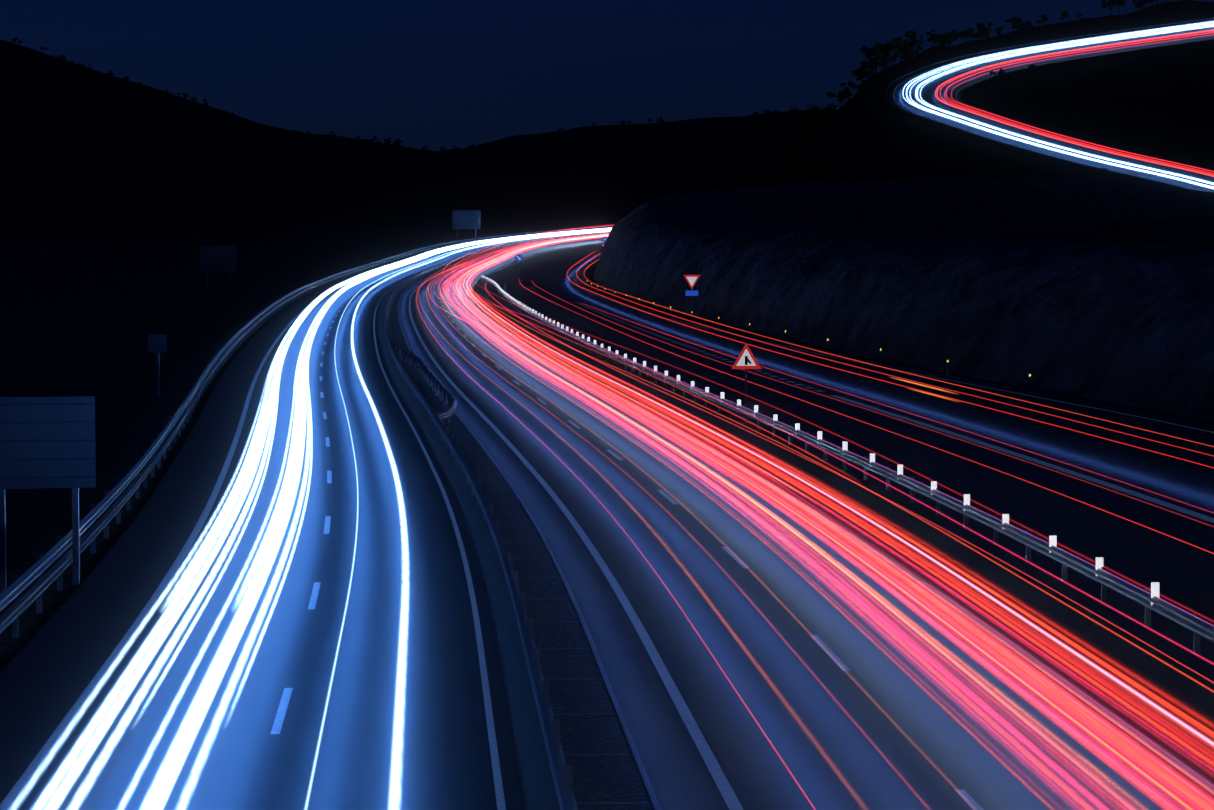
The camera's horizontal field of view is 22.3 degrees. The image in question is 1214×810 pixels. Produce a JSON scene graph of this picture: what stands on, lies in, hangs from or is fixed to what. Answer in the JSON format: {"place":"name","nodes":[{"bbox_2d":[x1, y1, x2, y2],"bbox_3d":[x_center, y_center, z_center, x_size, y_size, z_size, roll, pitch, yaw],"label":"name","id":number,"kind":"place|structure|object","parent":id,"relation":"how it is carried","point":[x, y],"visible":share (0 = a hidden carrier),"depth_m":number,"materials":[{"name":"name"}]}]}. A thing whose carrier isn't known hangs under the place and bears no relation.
{"place":"outdoors","nodes":[
{"label":"outdoors","id":0,"kind":"place"},
{"bbox_2d":[0,40,836,228],"bbox_3d":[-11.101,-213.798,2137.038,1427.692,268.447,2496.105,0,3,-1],"label":"ridge hills","id":1,"kind":"structure","parent":0,"point":[80,145],"depth_m":1935.92,"materials":[{"name":"black plant"}]},
{"bbox_2d":[11,0,1186,193],"bbox_3d":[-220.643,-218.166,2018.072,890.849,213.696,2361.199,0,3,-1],"label":"hillside trees","id":2,"kind":"object","parent":1,"relation":"on","point":[880,55],"visible":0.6,"depth_m":1028.49,"materials":[{"name":"black plant"}]},
{"bbox_2d":[0,231,1213,809],"bbox_3d":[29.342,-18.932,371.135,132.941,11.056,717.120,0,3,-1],"label":"motorway road","id":3,"kind":"structure","parent":0,"point":[928,701],"depth_m":70.66,"materials":[{"name":"asphalt"}]},
{"bbox_2d":[515,254,521,278],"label":"keep right sign","id":4,"kind":"object","parent":3,"relation":"on","point":[518,257],"visible":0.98,"depth_m":448.11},
{"bbox_2d":[378,236,660,809],"bbox_3d":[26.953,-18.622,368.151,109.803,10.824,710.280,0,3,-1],"label":"median strip","id":5,"kind":"object","parent":3,"relation":"on","point":[599,751],"visible":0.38,"depth_m":60.10,"materials":[{"name":"grey concrete"}]},
{"bbox_2d":[390,340,456,422],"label":"guardrail","id":6,"kind":"object","parent":5,"relation":"on","point":[424,370],"visible":0.85,"depth_m":152.29,"materials":[{"name":"silver metal"}]},
{"bbox_2d":[386,232,609,809],"bbox_3d":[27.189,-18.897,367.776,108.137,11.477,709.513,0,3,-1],"label":"median guardrail","id":7,"kind":"object","parent":5,"relation":"on","point":[563,783],"visible":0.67,"depth_m":66.48,"materials":[{"name":"silver metal"}]},
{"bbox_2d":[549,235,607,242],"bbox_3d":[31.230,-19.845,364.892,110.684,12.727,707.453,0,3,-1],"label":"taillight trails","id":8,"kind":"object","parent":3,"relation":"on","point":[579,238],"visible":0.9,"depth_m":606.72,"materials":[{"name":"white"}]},
{"bbox_2d":[0,232,1213,809],"bbox_3d":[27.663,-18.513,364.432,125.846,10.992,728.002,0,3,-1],"label":"road markings","id":9,"kind":"object","parent":3,"relation":"on","point":[696,734],"visible":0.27,"depth_m":66.54,"materials":[{"name":"paint"}]},
{"bbox_2d":[481,275,1213,652],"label":"guardrail","id":10,"kind":"object","parent":3,"relation":"on","point":[1195,623],"visible":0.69,"depth_m":87.07,"materials":[{"name":"silver metal"}]},
{"bbox_2d":[0,217,1213,671],"bbox_3d":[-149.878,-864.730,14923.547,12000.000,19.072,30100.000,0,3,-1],"label":"terrain","id":11,"kind":"structure","parent":0,"point":[84,311],"depth_m":385.83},
{"bbox_2d":[0,396,95,590],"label":"sign back","id":12,"kind":"object","parent":11,"relation":"on","point":[47,442],"visible":0.88,"depth_m":70.63,"materials":[{"name":"silver metal"}]},
{"bbox_2d":[148,334,166,396],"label":"sign back","id":13,"kind":"object","parent":11,"relation":"on","point":[157,344],"visible":0.98,"depth_m":150.85,"materials":[{"name":"silver metal"}]},
{"bbox_2d":[200,246,236,292],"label":"sign back","id":14,"kind":"object","parent":11,"relation":"on","point":[218,258],"visible":1,"depth_m":391.01,"materials":[{"name":"silver metal"}]},
{"bbox_2d":[0,225,613,637],"bbox_3d":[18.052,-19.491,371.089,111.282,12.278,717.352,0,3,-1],"label":"guardrail","id":15,"kind":"object","parent":11,"relation":"on","point":[158,447],"visible":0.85,"depth_m":91.95,"materials":[{"name":"silver metal"}]},
{"bbox_2d":[452,210,480,245],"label":"road sign","id":16,"kind":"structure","parent":11,"relation":"on","point":[466,219],"depth_m":595.38,"materials":[{"name":"silver metal"}]},
{"bbox_2d":[684,275,699,309],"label":"give way sign","id":17,"kind":"object","parent":11,"relation":"on","point":[691,280],"visible":0.92,"depth_m":263.06,"materials":[{"name":"silver metal"}]},
{"bbox_2d":[731,343,760,401],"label":"warning sign","id":18,"kind":"object","parent":11,"relation":"on","point":[746,360],"visible":0.9,"depth_m":143.53,"materials":[{"name":"silver metal"}]},
{"bbox_2d":[586,280,1030,391],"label":"delineator posts","id":19,"kind":"object","parent":11,"relation":"on","point":[947,373],"visible":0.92,"depth_m":199.50,"materials":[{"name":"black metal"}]},
{"bbox_2d":[0,0,1213,150],"label":"sky","id":20,"kind":"structure","parent":0,"point":[435,74],"materials":[{"name":"blue"}]},
{"bbox_2d":[594,176,1213,420],"bbox_3d":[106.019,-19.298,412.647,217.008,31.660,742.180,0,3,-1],"label":"rock embankment","id":21,"kind":"structure","parent":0,"point":[903,271],"depth_m":212.60,"materials":[{"name":"black stone"}]},
{"bbox_2d":[729,0,1213,189],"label":"hill slope","id":22,"kind":"structure","parent":0,"point":[1174,122],"depth_m":981.27,"materials":[{"name":"black plant"}]},
{"bbox_2d":[886,17,1213,191],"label":"hill road","id":23,"kind":"structure","parent":0,"point":[933,94],"depth_m":998.55,"materials":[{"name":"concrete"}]}
]}

